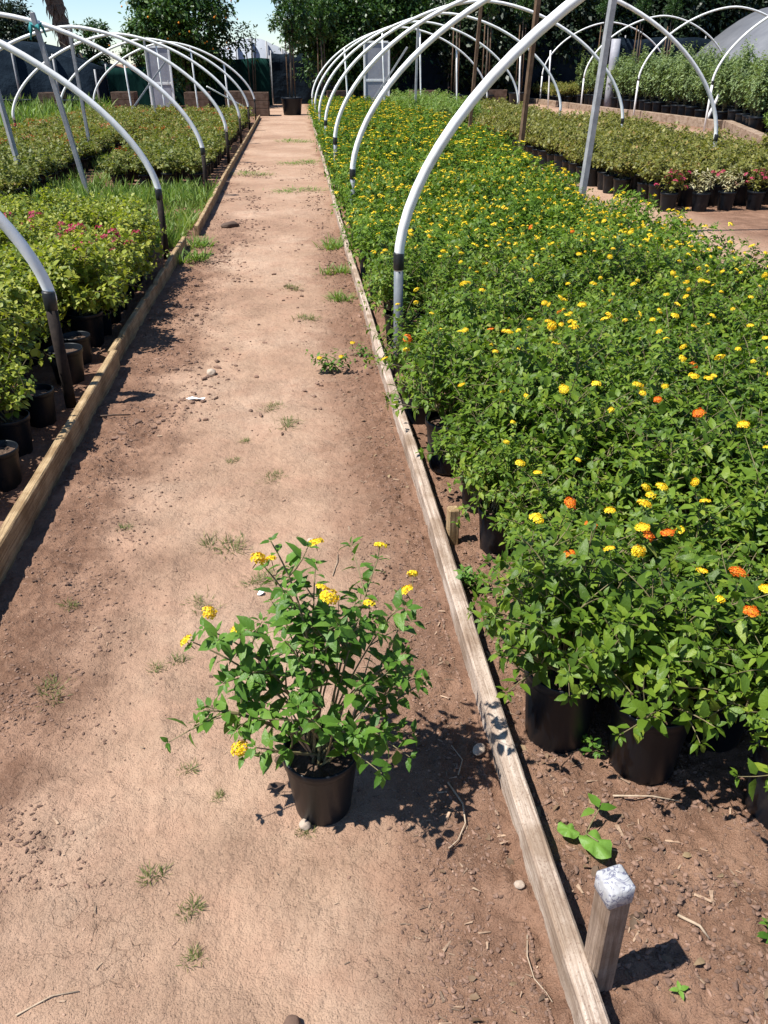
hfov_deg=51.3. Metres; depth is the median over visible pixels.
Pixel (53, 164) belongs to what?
bougainvillea plant
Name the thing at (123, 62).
tunnel hoop
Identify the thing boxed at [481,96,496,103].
olive shrub
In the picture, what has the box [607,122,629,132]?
olive shrub
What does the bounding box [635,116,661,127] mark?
olive shrub
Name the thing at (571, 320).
lantana plant
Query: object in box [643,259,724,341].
lantana plant
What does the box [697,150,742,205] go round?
olive shrub
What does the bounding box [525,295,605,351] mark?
lantana plant
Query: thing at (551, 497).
lantana plant
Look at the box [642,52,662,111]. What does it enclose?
tall shrub
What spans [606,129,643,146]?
olive shrub
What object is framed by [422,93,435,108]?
leafy shrub
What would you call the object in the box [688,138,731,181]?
olive shrub
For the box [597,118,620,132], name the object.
olive shrub
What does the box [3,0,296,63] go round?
sky
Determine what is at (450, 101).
leafy shrub
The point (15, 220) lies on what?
bougainvillea plant
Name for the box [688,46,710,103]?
tall shrub
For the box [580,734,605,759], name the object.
lantana seedling
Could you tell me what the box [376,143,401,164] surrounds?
lantana plant
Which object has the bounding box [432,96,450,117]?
leafy shrub
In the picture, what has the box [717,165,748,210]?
flowering plant
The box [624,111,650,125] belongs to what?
olive shrub
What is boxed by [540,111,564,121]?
olive shrub
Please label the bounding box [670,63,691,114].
tall shrub
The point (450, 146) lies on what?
lantana plant
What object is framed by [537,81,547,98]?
olive shrub
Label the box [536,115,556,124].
olive shrub
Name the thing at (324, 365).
lantana seedling
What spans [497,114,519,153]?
olive shrub
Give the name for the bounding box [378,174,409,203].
lantana plant
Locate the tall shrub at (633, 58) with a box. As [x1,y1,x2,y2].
[625,49,643,98]
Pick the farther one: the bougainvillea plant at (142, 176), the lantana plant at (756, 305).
the bougainvillea plant at (142, 176)
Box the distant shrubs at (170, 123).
[0,101,254,169]
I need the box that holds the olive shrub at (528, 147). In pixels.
[514,119,552,155]
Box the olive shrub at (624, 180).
[603,148,645,197]
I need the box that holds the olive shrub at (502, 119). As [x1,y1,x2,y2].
[495,114,519,140]
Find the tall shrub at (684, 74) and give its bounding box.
[677,41,698,115]
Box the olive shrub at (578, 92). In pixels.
[574,83,587,102]
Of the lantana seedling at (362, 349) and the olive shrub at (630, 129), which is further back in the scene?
the olive shrub at (630, 129)
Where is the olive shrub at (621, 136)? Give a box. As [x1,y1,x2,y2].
[605,130,627,144]
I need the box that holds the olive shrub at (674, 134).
[649,126,677,144]
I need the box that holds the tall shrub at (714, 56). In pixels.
[697,40,718,106]
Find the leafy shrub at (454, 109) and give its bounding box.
[446,96,465,119]
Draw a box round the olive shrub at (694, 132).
[677,128,701,138]
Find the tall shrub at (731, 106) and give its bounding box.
[725,41,750,108]
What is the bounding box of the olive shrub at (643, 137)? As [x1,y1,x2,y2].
[631,128,667,148]
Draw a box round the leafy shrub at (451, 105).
[446,96,459,115]
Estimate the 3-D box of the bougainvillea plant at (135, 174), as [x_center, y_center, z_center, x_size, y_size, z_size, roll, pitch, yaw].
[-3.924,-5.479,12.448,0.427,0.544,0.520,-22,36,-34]
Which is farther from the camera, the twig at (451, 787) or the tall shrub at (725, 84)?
the tall shrub at (725, 84)
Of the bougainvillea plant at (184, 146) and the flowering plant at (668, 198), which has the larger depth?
the bougainvillea plant at (184, 146)
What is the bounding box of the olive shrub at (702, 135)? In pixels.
[678,128,712,144]
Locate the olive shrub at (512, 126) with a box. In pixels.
[503,115,535,153]
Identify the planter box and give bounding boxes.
[38,92,66,106]
[110,91,138,107]
[184,92,211,109]
[225,91,249,107]
[242,92,269,115]
[327,91,353,100]
[409,90,436,98]
[485,89,506,101]
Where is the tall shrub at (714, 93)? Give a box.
[707,50,729,118]
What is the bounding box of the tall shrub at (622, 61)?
[615,53,630,96]
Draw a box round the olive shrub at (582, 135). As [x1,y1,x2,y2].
[577,130,605,146]
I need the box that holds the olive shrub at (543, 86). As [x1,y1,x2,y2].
[540,82,551,98]
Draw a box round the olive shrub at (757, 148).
[743,142,763,158]
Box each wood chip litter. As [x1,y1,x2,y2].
[3,221,467,1005]
[319,237,551,1023]
[425,468,765,1023]
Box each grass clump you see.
[167,245,215,265]
[186,232,218,248]
[230,170,272,176]
[269,185,328,192]
[272,158,319,164]
[275,138,313,142]
[312,234,349,250]
[316,263,358,274]
[323,289,357,302]
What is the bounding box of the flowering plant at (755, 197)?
[746,165,767,209]
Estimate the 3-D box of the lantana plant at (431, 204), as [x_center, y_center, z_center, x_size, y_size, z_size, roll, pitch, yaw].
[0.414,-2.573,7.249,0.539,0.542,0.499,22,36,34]
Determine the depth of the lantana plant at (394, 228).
6.29 m
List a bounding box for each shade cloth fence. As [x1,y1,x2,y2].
[105,64,150,107]
[144,56,272,105]
[270,50,447,103]
[447,34,711,98]
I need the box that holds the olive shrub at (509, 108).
[500,106,521,115]
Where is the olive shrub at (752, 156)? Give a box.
[745,154,760,189]
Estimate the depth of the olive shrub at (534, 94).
36.86 m
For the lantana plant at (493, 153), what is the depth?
11.01 m
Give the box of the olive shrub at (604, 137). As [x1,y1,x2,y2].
[583,131,618,166]
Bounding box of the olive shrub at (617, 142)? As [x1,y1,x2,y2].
[600,137,634,169]
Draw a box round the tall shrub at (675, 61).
[664,50,680,100]
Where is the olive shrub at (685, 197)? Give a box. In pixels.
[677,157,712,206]
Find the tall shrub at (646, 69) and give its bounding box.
[636,46,660,110]
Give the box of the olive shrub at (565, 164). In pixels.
[556,137,577,175]
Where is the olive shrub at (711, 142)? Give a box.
[701,139,723,150]
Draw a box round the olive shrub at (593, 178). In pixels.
[576,139,614,186]
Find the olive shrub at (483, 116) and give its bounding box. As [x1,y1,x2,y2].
[480,114,498,127]
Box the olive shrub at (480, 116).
[476,113,488,131]
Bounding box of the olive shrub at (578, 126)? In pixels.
[575,116,589,130]
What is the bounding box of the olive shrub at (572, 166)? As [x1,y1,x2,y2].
[558,138,584,179]
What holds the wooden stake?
on the ground at (198, 840)
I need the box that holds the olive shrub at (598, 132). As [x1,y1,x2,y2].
[595,128,611,138]
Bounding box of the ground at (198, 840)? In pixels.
[0,64,767,1023]
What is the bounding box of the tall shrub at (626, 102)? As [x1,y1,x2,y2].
[623,61,640,109]
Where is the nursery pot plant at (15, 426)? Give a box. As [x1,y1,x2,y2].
[0,347,36,456]
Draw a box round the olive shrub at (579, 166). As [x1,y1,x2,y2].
[565,144,595,182]
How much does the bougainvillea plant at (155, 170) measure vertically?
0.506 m
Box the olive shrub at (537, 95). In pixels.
[533,82,542,98]
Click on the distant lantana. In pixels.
(392, 123)
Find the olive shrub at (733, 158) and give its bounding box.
[712,148,748,189]
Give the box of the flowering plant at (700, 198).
[688,167,719,211]
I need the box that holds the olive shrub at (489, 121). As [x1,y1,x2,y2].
[481,112,501,134]
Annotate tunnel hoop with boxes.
[0,12,208,192]
[0,25,229,162]
[0,39,169,259]
[0,211,76,407]
[12,33,242,143]
[61,38,250,130]
[93,41,256,120]
[311,27,487,102]
[314,20,518,109]
[318,12,561,119]
[324,0,623,161]
[333,0,718,160]
[350,0,490,204]
[393,0,584,373]
[540,22,660,98]
[580,15,723,104]
[633,6,767,118]
[703,16,767,131]
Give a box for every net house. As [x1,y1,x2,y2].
[0,39,121,105]
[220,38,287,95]
[680,7,767,98]
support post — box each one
[0,91,19,161]
[67,29,89,141]
[143,41,156,113]
[414,27,418,99]
[468,6,482,127]
[518,0,540,153]
[577,0,616,219]
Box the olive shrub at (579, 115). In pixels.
[576,110,588,119]
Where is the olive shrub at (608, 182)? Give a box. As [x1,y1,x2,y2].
[592,144,630,193]
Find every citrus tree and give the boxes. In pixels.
[58,17,115,65]
[115,0,258,99]
[118,27,146,66]
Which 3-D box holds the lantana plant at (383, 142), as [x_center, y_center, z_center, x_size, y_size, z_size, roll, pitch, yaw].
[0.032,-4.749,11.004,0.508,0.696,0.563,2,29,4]
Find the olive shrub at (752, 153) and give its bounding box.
[742,146,767,179]
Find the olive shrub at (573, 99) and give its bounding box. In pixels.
[570,83,578,102]
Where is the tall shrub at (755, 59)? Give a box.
[740,51,761,112]
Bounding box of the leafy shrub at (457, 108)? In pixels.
[450,96,466,121]
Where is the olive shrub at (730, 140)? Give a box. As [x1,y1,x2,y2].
[721,136,742,146]
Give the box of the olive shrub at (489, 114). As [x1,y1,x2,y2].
[474,110,492,129]
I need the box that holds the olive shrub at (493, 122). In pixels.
[489,117,501,133]
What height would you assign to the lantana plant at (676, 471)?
0.648 m
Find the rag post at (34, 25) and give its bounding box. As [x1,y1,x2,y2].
[28,12,89,193]
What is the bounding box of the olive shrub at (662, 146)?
[647,134,687,182]
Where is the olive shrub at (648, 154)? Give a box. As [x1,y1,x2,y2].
[634,144,670,181]
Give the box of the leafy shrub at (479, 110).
[472,100,489,126]
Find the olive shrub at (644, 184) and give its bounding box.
[631,152,665,202]
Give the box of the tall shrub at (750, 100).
[745,50,767,125]
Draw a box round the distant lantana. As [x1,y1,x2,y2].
[306,94,517,158]
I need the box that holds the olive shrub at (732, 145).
[718,140,752,156]
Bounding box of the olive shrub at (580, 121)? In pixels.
[563,115,581,126]
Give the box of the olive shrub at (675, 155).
[667,150,683,159]
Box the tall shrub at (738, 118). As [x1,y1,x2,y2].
[735,62,759,123]
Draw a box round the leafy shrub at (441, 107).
[429,96,450,119]
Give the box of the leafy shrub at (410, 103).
[403,98,417,109]
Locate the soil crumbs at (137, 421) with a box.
[105,162,383,447]
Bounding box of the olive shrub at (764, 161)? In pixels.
[747,148,767,204]
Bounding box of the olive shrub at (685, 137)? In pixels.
[677,133,702,147]
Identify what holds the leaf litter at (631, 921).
on the ground at (198, 840)
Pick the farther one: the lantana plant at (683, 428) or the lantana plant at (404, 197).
the lantana plant at (404, 197)
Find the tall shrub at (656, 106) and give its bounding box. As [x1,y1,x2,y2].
[651,55,673,112]
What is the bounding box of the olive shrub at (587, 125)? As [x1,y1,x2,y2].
[569,123,601,133]
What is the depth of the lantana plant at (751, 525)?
2.35 m
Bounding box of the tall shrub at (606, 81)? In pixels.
[603,61,620,105]
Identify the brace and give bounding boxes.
[132,58,166,108]
[206,86,251,111]
[370,47,407,103]
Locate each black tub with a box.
[8,99,32,108]
[62,99,84,106]
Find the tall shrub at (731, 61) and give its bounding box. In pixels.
[717,50,737,107]
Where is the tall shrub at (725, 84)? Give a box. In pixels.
[714,55,739,119]
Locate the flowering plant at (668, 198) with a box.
[654,163,687,211]
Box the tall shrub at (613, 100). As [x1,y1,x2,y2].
[609,57,625,107]
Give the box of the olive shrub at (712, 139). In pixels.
[698,135,726,145]
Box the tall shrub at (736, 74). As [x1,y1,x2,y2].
[727,35,756,120]
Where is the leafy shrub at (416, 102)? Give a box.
[406,95,423,111]
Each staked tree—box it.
[267,0,312,114]
[303,0,337,99]
[446,0,467,99]
[480,0,499,100]
[509,0,534,104]
[587,0,616,95]
[623,0,652,96]
[662,0,683,97]
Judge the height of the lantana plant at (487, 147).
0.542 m
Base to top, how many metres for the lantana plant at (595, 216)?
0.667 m
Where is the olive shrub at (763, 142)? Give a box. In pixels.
[745,135,767,151]
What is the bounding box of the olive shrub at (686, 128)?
[671,125,692,134]
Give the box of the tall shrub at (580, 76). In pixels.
[575,50,589,103]
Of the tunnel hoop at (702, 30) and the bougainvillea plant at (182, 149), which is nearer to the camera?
the bougainvillea plant at (182, 149)
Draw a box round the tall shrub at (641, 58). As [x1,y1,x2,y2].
[634,43,649,99]
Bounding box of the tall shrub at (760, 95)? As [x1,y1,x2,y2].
[748,52,767,131]
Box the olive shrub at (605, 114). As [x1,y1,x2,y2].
[598,108,617,119]
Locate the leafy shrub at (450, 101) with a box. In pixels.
[444,94,456,112]
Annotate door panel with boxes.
[144,46,174,107]
[363,41,389,100]
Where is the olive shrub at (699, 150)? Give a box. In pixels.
[682,143,728,189]
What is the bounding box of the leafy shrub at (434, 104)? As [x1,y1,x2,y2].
[427,97,447,111]
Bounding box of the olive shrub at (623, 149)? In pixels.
[613,139,644,188]
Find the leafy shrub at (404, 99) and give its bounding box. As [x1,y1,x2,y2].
[398,91,413,105]
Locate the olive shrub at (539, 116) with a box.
[533,110,550,120]
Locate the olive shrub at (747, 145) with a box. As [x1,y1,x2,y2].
[727,139,757,148]
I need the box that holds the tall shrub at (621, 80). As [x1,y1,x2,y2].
[614,60,633,108]
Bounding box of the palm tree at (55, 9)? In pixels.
[42,0,76,48]
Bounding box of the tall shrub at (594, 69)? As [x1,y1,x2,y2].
[590,44,600,104]
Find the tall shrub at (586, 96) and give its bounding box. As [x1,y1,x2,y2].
[584,52,597,104]
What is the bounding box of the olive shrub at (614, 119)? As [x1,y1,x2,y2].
[602,116,624,125]
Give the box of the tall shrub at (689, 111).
[684,43,709,116]
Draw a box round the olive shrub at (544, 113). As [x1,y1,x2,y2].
[540,109,559,116]
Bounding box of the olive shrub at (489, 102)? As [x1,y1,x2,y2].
[483,100,495,106]
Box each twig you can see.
[16,990,78,1015]
[97,414,130,416]
[447,782,465,848]
[451,745,462,774]
[527,935,552,1001]
[613,795,680,801]
[677,914,709,939]
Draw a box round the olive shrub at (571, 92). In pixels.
[560,83,576,101]
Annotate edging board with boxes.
[0,350,119,584]
[107,236,186,361]
[194,174,225,235]
[223,137,247,179]
[246,115,259,139]
[315,133,324,162]
[323,161,339,218]
[337,215,377,342]
[372,336,609,1023]
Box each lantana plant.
[160,532,432,826]
[324,145,359,199]
[324,147,343,185]
[325,142,348,169]
[325,154,345,178]
[328,158,368,209]
[330,156,374,209]
[330,169,374,225]
[330,177,383,237]
[331,145,352,161]
[332,151,365,178]
[335,158,363,185]
[336,167,379,207]
[336,177,381,217]
[340,207,393,278]
[341,195,400,252]
[343,194,399,251]
[344,142,371,159]
[345,208,417,295]
[346,168,389,209]
[348,139,371,150]
[349,193,392,224]
[349,214,413,260]
[350,132,376,149]
[357,229,438,321]
[358,233,435,347]
[359,158,384,177]
[360,149,376,170]
[362,150,378,162]
[362,244,425,309]
[363,239,425,274]
[363,287,470,424]
[364,158,391,186]
[365,167,396,185]
[367,136,391,155]
[369,139,384,151]
[369,158,389,173]
[370,172,401,191]
[370,184,419,210]
[371,140,401,171]
[375,140,405,161]
[375,175,406,203]
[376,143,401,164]
[378,153,399,168]
[378,157,427,193]
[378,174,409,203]
[379,204,427,241]
[381,184,423,214]
[381,310,514,474]
[383,162,405,174]
[383,177,406,199]
[385,159,401,172]
[386,196,434,230]
[387,217,452,278]
[388,157,415,183]
[388,211,453,247]
[390,211,440,245]
[391,169,414,182]
[394,142,410,156]
[396,149,417,166]
[397,326,491,414]
[399,143,413,156]
[399,157,422,170]
[401,170,429,183]
[402,161,441,183]
[405,224,471,316]
[406,242,486,310]
[407,135,430,152]
[408,181,449,205]
[409,148,437,172]
[409,149,424,162]
[409,229,466,268]
[411,141,431,155]
[412,146,430,156]
[413,195,454,227]
[414,188,446,222]
[416,372,549,513]
[417,193,457,222]
[417,270,487,340]
[419,261,487,323]
[420,195,466,232]
[422,154,450,180]
[423,169,454,193]
[423,236,481,290]
[425,171,466,209]
[426,136,446,150]
[428,170,448,182]
[429,137,456,158]
[430,165,464,197]
[430,210,464,235]
[436,152,465,174]
[436,278,545,416]
[437,216,510,280]
[438,159,458,184]
[438,183,473,213]
[439,217,489,253]
[441,183,468,221]
[441,210,491,248]
[445,145,475,166]
[446,194,480,231]
[446,299,530,334]
[447,420,562,554]
[448,167,487,188]
[448,169,478,200]
[449,139,474,154]
[449,140,474,154]
[450,164,508,217]
[450,189,494,221]
[451,175,495,198]
[452,149,474,168]
[452,195,518,221]
[453,165,497,201]
[454,204,519,236]
[455,157,483,177]
[455,210,523,275]
[458,141,486,160]
[459,160,473,172]
[461,331,580,467]
[466,161,488,175]
[466,178,500,205]
[466,506,673,753]
[467,147,491,168]
[469,202,518,267]
[469,235,521,287]
[470,161,524,195]
[471,320,626,507]
[472,152,496,176]
[472,159,502,189]
[473,139,497,158]
[474,145,497,156]
[474,147,504,166]
[475,244,571,325]
[476,263,518,297]
[477,316,566,413]
[479,131,507,154]
[479,227,527,263]
[481,225,535,272]
[483,250,553,318]
[483,491,684,655]
[484,188,513,223]
[484,197,530,226]
[486,184,517,227]
[488,188,554,229]
[490,154,526,179]
[490,160,519,174]
[491,147,511,163]
[492,162,527,193]
[495,207,553,241]
[495,457,630,566]
[498,157,539,187]
[499,225,573,275]
[500,176,531,203]
[502,140,529,157]
[504,170,545,224]
[504,222,549,250]
[505,148,533,171]
[506,166,544,198]
[507,188,554,247]
[511,149,543,176]
[514,200,546,230]
[516,293,569,337]
[516,366,663,535]
[517,157,557,186]
[520,223,569,254]
[521,253,568,294]
[524,201,580,241]
[524,541,767,784]
[525,187,557,204]
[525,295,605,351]
[526,176,572,235]
[527,234,583,260]
[528,200,591,240]
[531,155,556,177]
[531,274,608,323]
[534,252,603,316]
[535,169,593,199]
[537,173,584,235]
[537,301,628,372]
[538,161,564,190]
[538,312,643,472]
[541,193,593,231]
[542,172,578,192]
[542,219,586,241]
[545,227,606,272]
[546,167,588,197]
[547,226,584,249]
[553,194,607,233]
[557,250,609,300]
[560,217,633,256]
[560,396,738,575]
[561,187,599,214]
[563,331,697,503]
[564,278,669,352]
[565,283,645,328]
[568,218,660,301]
[569,211,600,234]
[570,216,626,263]
[573,199,629,248]
[575,197,612,225]
[576,194,608,215]
[578,207,636,249]
[581,225,655,272]
[589,275,654,310]
[590,197,646,231]
[594,229,671,295]
[597,308,687,368]
[602,199,673,244]
[603,477,761,673]
[605,372,744,537]
[608,184,657,232]
[609,204,649,225]
[612,223,653,254]
[616,228,698,341]
[616,293,726,422]
[617,271,695,350]
[619,219,667,245]
[630,537,767,752]
[633,223,708,273]
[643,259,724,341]
[643,339,767,481]
[646,205,704,252]
[647,224,707,270]
[649,210,714,258]
[659,315,743,389]
[660,290,756,362]
[661,245,707,285]
[661,272,755,345]
[670,374,767,569]
[674,321,767,421]
[682,420,767,634]
[683,258,746,314]
[687,253,758,306]
[690,221,744,273]
[693,594,767,829]
[700,241,762,311]
[702,329,767,428]
[715,372,767,449]
[718,237,767,305]
[720,293,767,378]
[724,265,767,348]
[730,265,767,331]
[737,272,766,310]
[748,549,767,583]
[753,546,767,567]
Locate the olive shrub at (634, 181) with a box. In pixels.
[625,143,657,192]
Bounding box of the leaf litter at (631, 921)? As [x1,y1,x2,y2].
[309,237,767,1021]
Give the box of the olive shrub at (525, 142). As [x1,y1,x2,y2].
[514,122,534,152]
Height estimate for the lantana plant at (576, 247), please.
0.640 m
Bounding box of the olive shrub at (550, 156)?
[537,128,562,165]
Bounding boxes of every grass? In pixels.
[0,93,115,128]
[14,151,219,249]
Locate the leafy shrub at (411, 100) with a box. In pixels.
[399,92,415,107]
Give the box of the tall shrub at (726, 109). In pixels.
[718,61,738,110]
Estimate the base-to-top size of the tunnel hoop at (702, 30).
3.229 m
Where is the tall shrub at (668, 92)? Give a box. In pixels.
[659,62,678,113]
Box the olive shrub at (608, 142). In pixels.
[598,137,624,169]
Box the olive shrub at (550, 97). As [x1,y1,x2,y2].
[545,83,559,99]
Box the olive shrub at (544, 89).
[543,82,553,99]
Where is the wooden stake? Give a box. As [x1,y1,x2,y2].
[584,864,635,992]
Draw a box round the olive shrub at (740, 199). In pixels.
[721,151,767,205]
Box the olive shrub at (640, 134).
[625,128,655,144]
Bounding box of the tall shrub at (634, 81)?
[629,61,644,109]
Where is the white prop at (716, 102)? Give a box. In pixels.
[707,90,720,118]
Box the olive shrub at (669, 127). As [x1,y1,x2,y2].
[649,121,679,135]
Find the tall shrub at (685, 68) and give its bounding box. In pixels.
[683,51,701,104]
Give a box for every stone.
[207,369,215,374]
[221,221,238,227]
[283,1014,300,1023]
[299,819,310,830]
[473,743,485,755]
[514,880,524,888]
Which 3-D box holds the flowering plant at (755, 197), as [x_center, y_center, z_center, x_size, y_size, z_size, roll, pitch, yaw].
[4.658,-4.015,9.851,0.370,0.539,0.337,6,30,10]
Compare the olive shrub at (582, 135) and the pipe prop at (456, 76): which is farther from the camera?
the pipe prop at (456, 76)
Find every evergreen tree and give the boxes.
[268,0,395,96]
[341,0,443,93]
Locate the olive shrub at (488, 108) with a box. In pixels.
[483,106,501,114]
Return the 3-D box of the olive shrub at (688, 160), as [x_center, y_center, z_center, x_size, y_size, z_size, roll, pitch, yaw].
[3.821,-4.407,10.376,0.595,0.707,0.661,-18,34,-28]
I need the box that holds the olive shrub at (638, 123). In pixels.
[625,117,653,129]
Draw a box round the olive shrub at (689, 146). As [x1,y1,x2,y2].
[681,140,715,177]
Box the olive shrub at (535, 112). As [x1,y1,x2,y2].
[528,107,542,118]
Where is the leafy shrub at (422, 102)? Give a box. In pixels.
[420,92,431,106]
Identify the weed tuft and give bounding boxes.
[31,673,76,712]
[55,597,79,611]
[115,523,133,530]
[135,858,173,887]
[145,659,166,674]
[164,653,193,664]
[173,890,207,923]
[175,757,198,776]
[177,941,207,973]
[179,585,227,617]
[194,531,251,559]
[211,787,225,803]
[226,456,238,463]
[229,567,275,589]
[237,436,250,443]
[254,399,285,411]
[255,468,288,482]
[269,414,303,431]
[277,282,303,290]
[291,312,321,321]
[295,825,318,838]
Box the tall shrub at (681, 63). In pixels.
[670,44,691,104]
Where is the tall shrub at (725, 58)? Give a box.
[717,48,736,104]
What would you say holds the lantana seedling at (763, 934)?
on the ground at (198, 840)
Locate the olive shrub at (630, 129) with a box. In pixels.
[615,124,646,137]
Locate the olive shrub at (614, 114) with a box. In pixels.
[607,110,630,121]
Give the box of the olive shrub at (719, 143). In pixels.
[699,130,733,148]
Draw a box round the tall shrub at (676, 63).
[665,58,679,104]
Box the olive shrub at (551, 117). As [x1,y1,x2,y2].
[544,116,565,125]
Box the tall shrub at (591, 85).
[587,48,596,104]
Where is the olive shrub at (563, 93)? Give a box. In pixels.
[560,83,569,101]
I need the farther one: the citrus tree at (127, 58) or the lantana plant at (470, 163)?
the citrus tree at (127, 58)
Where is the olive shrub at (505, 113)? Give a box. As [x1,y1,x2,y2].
[492,108,514,116]
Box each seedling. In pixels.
[305,348,355,371]
[350,341,372,357]
[453,554,490,593]
[557,793,616,858]
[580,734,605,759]
[669,980,688,1000]
[756,917,767,942]
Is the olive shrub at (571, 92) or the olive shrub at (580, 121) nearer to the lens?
the olive shrub at (580, 121)
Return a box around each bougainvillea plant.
[0,140,8,150]
[0,142,26,157]
[0,146,17,160]
[0,154,13,164]
[0,156,38,199]
[0,159,13,167]
[0,175,7,202]
[0,175,22,203]
[0,189,38,209]
[0,193,31,214]
[0,195,22,219]
[0,205,29,246]
[0,229,18,253]
[0,243,23,264]
[0,251,6,281]
[0,251,20,271]
[0,259,68,351]
[0,270,70,366]
[0,285,54,399]
[0,290,50,383]
[0,294,24,366]
[1,240,40,257]
[2,244,64,338]
[4,210,76,242]
[5,217,64,250]
[7,163,37,196]
[7,197,54,233]
[9,155,51,196]
[13,154,49,192]
[15,137,42,152]
[18,147,44,163]
[20,141,48,173]
[21,145,61,187]
[22,212,70,232]
[23,223,141,347]
[26,199,49,225]
[27,235,75,307]
[35,150,63,186]
[36,182,75,213]
[41,137,57,154]
[43,144,72,180]
[43,149,67,181]
[45,210,78,228]
[46,222,103,253]
[47,246,80,323]
[48,192,86,224]
[51,139,81,176]
[59,197,114,234]
[62,139,84,173]
[63,193,103,219]
[65,262,131,335]
[67,132,95,171]
[72,191,102,204]
[76,228,152,311]
[78,201,111,224]
[86,195,122,215]
[90,209,155,290]
[91,235,139,323]
[93,227,157,300]
[95,153,133,186]
[97,201,169,281]
[98,190,158,224]
[99,191,149,218]
[99,195,164,273]
[103,144,134,183]
[111,146,133,182]
[119,142,142,179]
[120,140,145,151]
[123,150,157,188]
[130,150,154,184]
[137,146,156,174]
[141,141,174,179]
[143,137,167,153]
[148,133,172,148]
[150,147,188,185]
[153,148,181,182]
[161,136,196,149]
[163,138,189,175]
[166,146,185,182]
[168,147,192,178]
[176,137,196,147]
[180,146,212,186]
[182,148,202,179]
[185,142,217,176]
[186,149,210,181]
[187,144,217,175]
[194,132,222,152]
[197,142,221,172]
[205,131,224,167]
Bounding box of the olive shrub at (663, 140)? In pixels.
[639,130,680,151]
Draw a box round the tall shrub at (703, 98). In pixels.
[693,58,715,117]
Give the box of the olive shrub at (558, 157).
[537,124,579,172]
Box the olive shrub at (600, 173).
[592,145,624,189]
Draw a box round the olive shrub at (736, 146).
[713,142,749,179]
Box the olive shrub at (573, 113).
[556,109,579,121]
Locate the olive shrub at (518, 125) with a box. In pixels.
[512,117,537,144]
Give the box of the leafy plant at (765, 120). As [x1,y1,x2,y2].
[763,112,767,133]
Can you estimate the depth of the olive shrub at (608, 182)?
11.07 m
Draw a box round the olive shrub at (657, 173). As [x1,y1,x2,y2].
[640,149,687,207]
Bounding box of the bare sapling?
[231,21,261,91]
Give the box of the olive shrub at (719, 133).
[701,126,732,140]
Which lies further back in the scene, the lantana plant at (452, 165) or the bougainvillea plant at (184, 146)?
the bougainvillea plant at (184, 146)
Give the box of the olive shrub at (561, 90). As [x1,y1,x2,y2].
[550,83,564,100]
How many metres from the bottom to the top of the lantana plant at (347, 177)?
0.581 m
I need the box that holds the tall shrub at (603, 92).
[594,75,606,105]
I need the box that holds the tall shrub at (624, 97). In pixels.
[619,56,633,98]
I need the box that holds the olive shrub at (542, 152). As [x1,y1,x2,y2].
[526,122,557,167]
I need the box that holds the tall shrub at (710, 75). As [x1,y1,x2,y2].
[699,54,716,108]
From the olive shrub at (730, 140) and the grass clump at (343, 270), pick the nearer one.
the grass clump at (343, 270)
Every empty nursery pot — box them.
[0,440,21,491]
[20,384,56,427]
[46,343,84,384]
[63,331,91,364]
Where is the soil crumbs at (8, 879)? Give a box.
[0,217,271,893]
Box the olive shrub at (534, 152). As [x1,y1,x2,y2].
[525,125,548,164]
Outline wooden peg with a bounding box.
[446,505,459,545]
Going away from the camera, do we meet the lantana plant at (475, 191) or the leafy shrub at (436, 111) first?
the lantana plant at (475, 191)
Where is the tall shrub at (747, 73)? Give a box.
[730,48,754,106]
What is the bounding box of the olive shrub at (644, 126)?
[635,120,657,132]
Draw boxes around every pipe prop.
[124,65,131,107]
[155,45,164,105]
[190,48,198,107]
[223,64,229,106]
[344,48,347,94]
[381,33,384,99]
[419,31,421,91]
[456,49,457,99]
[518,56,520,102]
[547,50,550,108]
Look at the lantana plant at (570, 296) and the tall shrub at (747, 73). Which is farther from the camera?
the tall shrub at (747, 73)
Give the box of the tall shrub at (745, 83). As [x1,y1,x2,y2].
[740,64,760,124]
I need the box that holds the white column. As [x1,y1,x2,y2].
[604,39,620,106]
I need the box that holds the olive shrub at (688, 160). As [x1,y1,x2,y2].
[658,143,704,202]
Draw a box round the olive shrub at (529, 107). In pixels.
[517,104,536,111]
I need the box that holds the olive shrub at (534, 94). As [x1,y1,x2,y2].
[532,81,538,97]
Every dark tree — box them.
[0,0,46,43]
[276,0,409,53]
[372,0,469,88]
[414,0,532,101]
[504,0,617,83]
[546,0,655,64]
[614,0,721,42]
[659,0,766,38]
[715,0,767,36]
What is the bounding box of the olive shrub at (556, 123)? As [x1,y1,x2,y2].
[550,119,574,130]
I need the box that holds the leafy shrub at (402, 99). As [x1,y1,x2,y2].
[396,91,413,105]
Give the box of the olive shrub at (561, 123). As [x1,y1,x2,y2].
[551,117,571,126]
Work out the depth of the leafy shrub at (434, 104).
19.67 m
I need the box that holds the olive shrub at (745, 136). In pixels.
[726,130,753,144]
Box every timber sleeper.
[529,98,628,116]
[628,110,722,128]
[722,120,767,146]
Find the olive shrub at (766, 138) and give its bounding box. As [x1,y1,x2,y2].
[762,132,767,150]
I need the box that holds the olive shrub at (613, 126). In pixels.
[604,121,627,131]
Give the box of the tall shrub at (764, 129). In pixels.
[763,78,767,132]
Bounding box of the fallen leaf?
[267,782,284,789]
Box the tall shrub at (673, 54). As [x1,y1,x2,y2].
[656,44,676,100]

